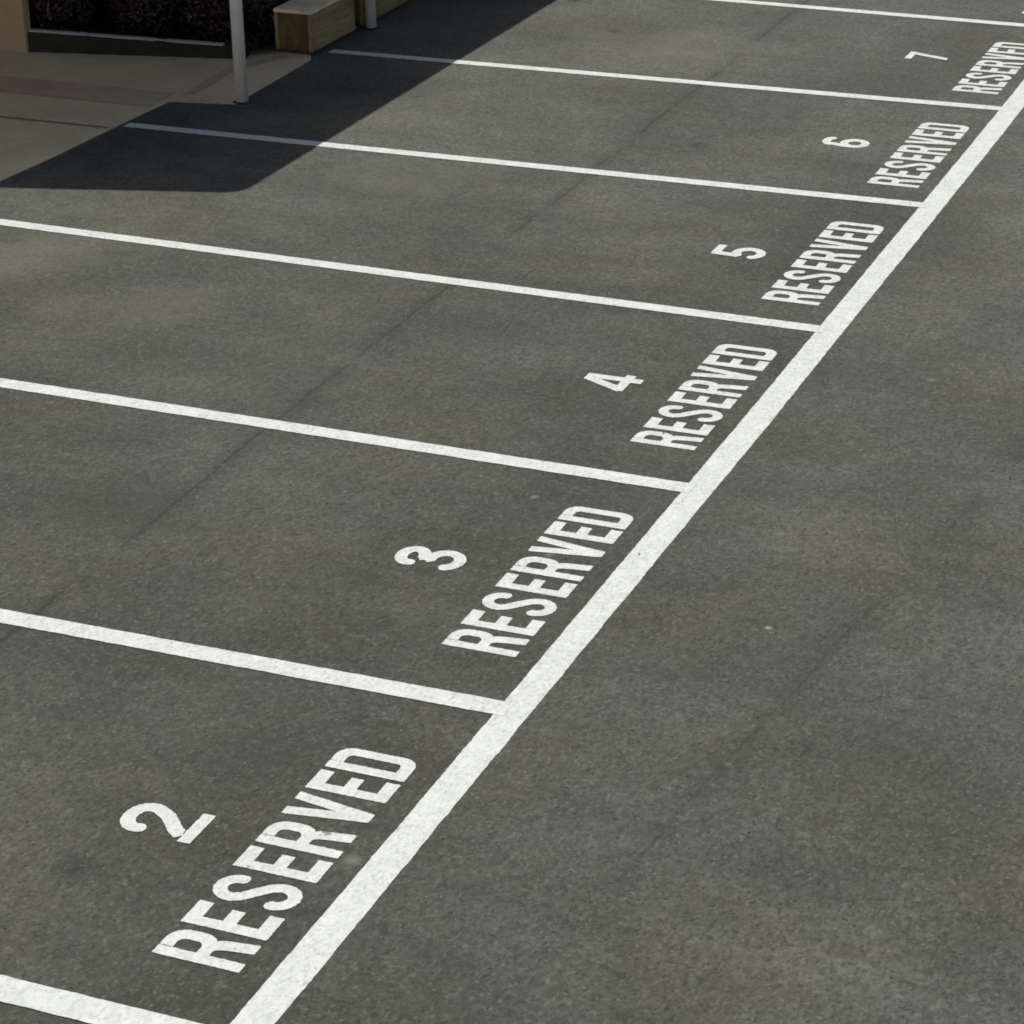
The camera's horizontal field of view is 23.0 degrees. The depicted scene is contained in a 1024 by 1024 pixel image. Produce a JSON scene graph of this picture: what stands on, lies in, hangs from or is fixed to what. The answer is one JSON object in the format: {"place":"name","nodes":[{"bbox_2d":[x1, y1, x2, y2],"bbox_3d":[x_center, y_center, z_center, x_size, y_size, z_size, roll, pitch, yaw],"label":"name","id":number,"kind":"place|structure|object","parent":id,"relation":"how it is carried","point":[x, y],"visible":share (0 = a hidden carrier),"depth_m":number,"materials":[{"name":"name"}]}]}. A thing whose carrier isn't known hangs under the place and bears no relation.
{"place":"outdoors","nodes":[
{"label":"outdoors","id":0,"kind":"place"},
{"bbox_2d":[0,27,357,181],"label":"pavement","id":1,"kind":"structure","parent":0,"point":[52,105],"depth_m":22.12,"materials":[{"name":"concrete"}]},
{"bbox_2d":[28,28,249,58],"bbox_3d":[-3.443,-4.311,23.218,2.082,0.228,0.162,4,25,11],"label":"kerb edging","id":2,"kind":"object","parent":1,"relation":"on","point":[46,40],"visible":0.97,"depth_m":23.18,"materials":[{"name":"concrete"}]},
{"bbox_2d":[229,0,251,104],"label":"porch post","id":3,"kind":"object","parent":1,"relation":"on","point":[238,49],"visible":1,"depth_m":21.48,"materials":[{"name":"white metal"}]},
{"bbox_2d":[273,0,354,55],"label":"timber planter box","id":4,"kind":"object","parent":1,"relation":"on","point":[310,27],"visible":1,"depth_m":23.12,"materials":[{"name":"wood"}]},
{"bbox_2d":[354,0,412,27],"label":"timber planter box","id":5,"kind":"object","parent":1,"relation":"on","point":[384,8],"visible":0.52,"depth_m":24.22,"materials":[{"name":"wood"}]},
{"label":"mulch","id":6,"kind":"object","parent":1,"relation":"on","visible":0},
{"bbox_2d":[28,0,95,30],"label":"purple shrub","id":7,"kind":"object","parent":6,"relation":"on","point":[54,14],"visible":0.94,"depth_m":23.43,"materials":[{"name":"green plant"}]},
{"bbox_2d":[72,0,113,13],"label":"purple shrub","id":8,"kind":"object","parent":6,"relation":"on","point":[98,4],"visible":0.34,"depth_m":24.20,"materials":[{"name":"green plant"}]},
{"bbox_2d":[105,0,187,34],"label":"purple shrub","id":9,"kind":"object","parent":6,"relation":"on","point":[142,16],"visible":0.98,"depth_m":23.35,"materials":[{"name":"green plant"}]},
{"bbox_2d":[177,0,255,37],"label":"purple shrub","id":10,"kind":"object","parent":6,"relation":"on","point":[209,15],"visible":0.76,"depth_m":23.25,"materials":[{"name":"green plant"}]},
{"bbox_2d":[244,0,288,33],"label":"purple shrub","id":11,"kind":"object","parent":6,"relation":"on","point":[263,15],"visible":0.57,"depth_m":23.36,"materials":[{"name":"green plant"}]},
{"bbox_2d":[0,0,1023,1023],"bbox_3d":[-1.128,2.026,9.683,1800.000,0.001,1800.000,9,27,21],"label":"parking lot","id":12,"kind":"structure","parent":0,"point":[768,765],"depth_m":13.81,"materials":[{"name":"grey asphalt"}]},
{"bbox_2d":[0,0,60,52],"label":"building","id":13,"kind":"structure","parent":12,"relation":"on","point":[15,26],"depth_m":23.30,"materials":[{"name":"beige paint"}]},
{"bbox_2d":[0,975,200,1023],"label":"stall line","id":14,"kind":"object","parent":12,"relation":"on","point":[64,1003],"visible":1,"depth_m":9.89,"materials":[{"name":"paint"}]},
{"bbox_2d":[120,803,215,843],"bbox_3d":[-1.537,1.365,11.118,0.398,0.001,0.246,9,27,21],"label":"stall number","id":15,"kind":"object","parent":12,"relation":"on","point":[171,821],"visible":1,"depth_m":11.11,"materials":[{"name":"paint"}]},
{"bbox_2d":[0,609,513,715],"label":"stall line","id":16,"kind":"object","parent":12,"relation":"on","point":[352,680],"visible":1,"depth_m":12.44,"materials":[{"name":"paint"}]},
{"bbox_2d":[152,748,415,971],"bbox_3d":[-0.938,1.463,10.880,0.403,0.001,1.773,9,27,21],"label":"reserved lettering","id":17,"kind":"object","parent":12,"relation":"on","point":[230,921],"visible":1,"depth_m":10.79,"materials":[{"name":"paint"}]},
{"bbox_2d":[0,378,696,492],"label":"stall line","id":18,"kind":"object","parent":12,"relation":"on","point":[614,476],"visible":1,"depth_m":15.00,"materials":[{"name":"paint"}]},
{"bbox_2d":[363,0,378,29],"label":"porch post","id":19,"kind":"object","parent":12,"relation":"on","point":[370,16],"visible":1,"depth_m":23.89,"materials":[{"name":"metal"}]},
{"bbox_2d":[0,219,826,332],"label":"stall line","id":20,"kind":"object","parent":12,"relation":"on","point":[509,288],"visible":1,"depth_m":17.54,"materials":[{"name":"paint"}]},
{"bbox_2d":[395,546,466,569],"bbox_3d":[-0.435,0.245,13.486,0.395,0.001,0.242,9,27,21],"label":"stall number","id":21,"kind":"object","parent":12,"relation":"on","point":[426,554],"visible":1,"depth_m":13.50,"materials":[{"name":"paint"}]},
{"bbox_2d":[124,123,930,207],"bbox_3d":[-0.062,-2.769,19.967,6.837,0.001,0.128,9,27,20],"label":"stall line","id":22,"kind":"object","parent":12,"relation":"on","point":[567,169],"visible":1,"depth_m":19.86,"materials":[{"name":"paint"}]},
{"bbox_2d":[46,40,1021,1006],"bbox_3d":[0.665,-0.984,16.084,11.902,0.011,15.439,9,27,21],"label":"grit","id":23,"kind":"object","parent":12,"relation":"on","point":[414,538],"visible":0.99,"depth_m":14.96,"materials":[{"name":"stone"}]},
{"bbox_2d":[442,507,632,656],"bbox_3d":[0.170,0.339,13.258,0.403,0.001,1.773,9,27,21],"label":"reserved lettering","id":24,"kind":"object","parent":12,"relation":"on","point":[533,627],"visible":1,"depth_m":13.19,"materials":[{"name":"paint"}]},
{"bbox_2d":[584,373,643,390],"bbox_3d":[0.639,-0.832,15.764,0.364,0.001,0.263,26,36,44],"label":"stall number","id":25,"kind":"object","parent":12,"relation":"on","point":[622,385],"visible":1,"depth_m":15.74,"materials":[{"name":"paint"}]},
{"bbox_2d":[230,80,1023,1023],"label":"lane stripe","id":26,"kind":"object","parent":12,"relation":"on","point":[288,980],"visible":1,"depth_m":12.65,"materials":[{"name":"paint"}]},
{"bbox_2d":[328,49,1010,110],"bbox_3d":[1.247,-3.812,22.161,6.278,0.001,0.128,9,27,20],"label":"stall line","id":27,"kind":"object","parent":12,"relation":"on","point":[966,105],"visible":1,"depth_m":22.08,"materials":[{"name":"paint"}]},
{"bbox_2d":[630,344,776,449],"bbox_3d":[1.207,-0.727,15.513,0.403,0.001,1.711,9,27,21],"label":"reserved lettering","id":28,"kind":"object","parent":12,"relation":"on","point":[705,429],"visible":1,"depth_m":15.47,"materials":[{"name":"paint"}]},
{"bbox_2d":[711,244,765,258],"bbox_3d":[1.618,-1.848,17.914,0.381,0.001,0.236,9,27,21],"label":"stall number","id":29,"kind":"object","parent":12,"relation":"on","point":[719,248],"visible":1,"depth_m":17.91,"materials":[{"name":"paint"}]},
{"bbox_2d":[761,221,883,304],"bbox_3d":[2.207,-1.763,17.705,0.403,0.001,1.773,9,27,21],"label":"reserved lettering","id":30,"kind":"object","parent":12,"relation":"on","point":[825,289],"visible":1,"depth_m":17.66,"materials":[{"name":"paint"}]},
{"bbox_2d":[822,137,869,147],"bbox_3d":[2.689,-2.978,20.305,0.388,0.001,0.244,9,27,21],"label":"stall number","id":31,"kind":"object","parent":12,"relation":"on","point":[844,143],"visible":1,"depth_m":20.30,"materials":[{"name":"paint"}]},
{"bbox_2d":[713,0,1023,26],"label":"stall line","id":32,"kind":"object","parent":12,"relation":"on","point":[883,13],"visible":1,"depth_m":24.18,"materials":[{"name":"paint"}]},
{"bbox_2d":[867,123,968,187],"bbox_3d":[3.243,-2.844,19.992,0.403,0.001,1.764,9,27,21],"label":"reserved lettering","id":33,"kind":"object","parent":12,"relation":"on","point":[896,181],"visible":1,"depth_m":19.95,"materials":[{"name":"paint"}]},
{"bbox_2d":[905,52,947,59],"bbox_3d":[3.743,-4.100,22.680,0.375,0.001,0.247,9,27,21],"label":"stall number","id":34,"kind":"object","parent":12,"relation":"on","point":[910,55],"visible":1,"depth_m":22.71,"materials":[{"name":"paint"}]},
{"bbox_2d":[952,42,1023,93],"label":"reserved lettering","id":35,"kind":"object","parent":12,"relation":"on","point":[994,70],"visible":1,"depth_m":22.22,"materials":[{"name":"paint"}]}
]}

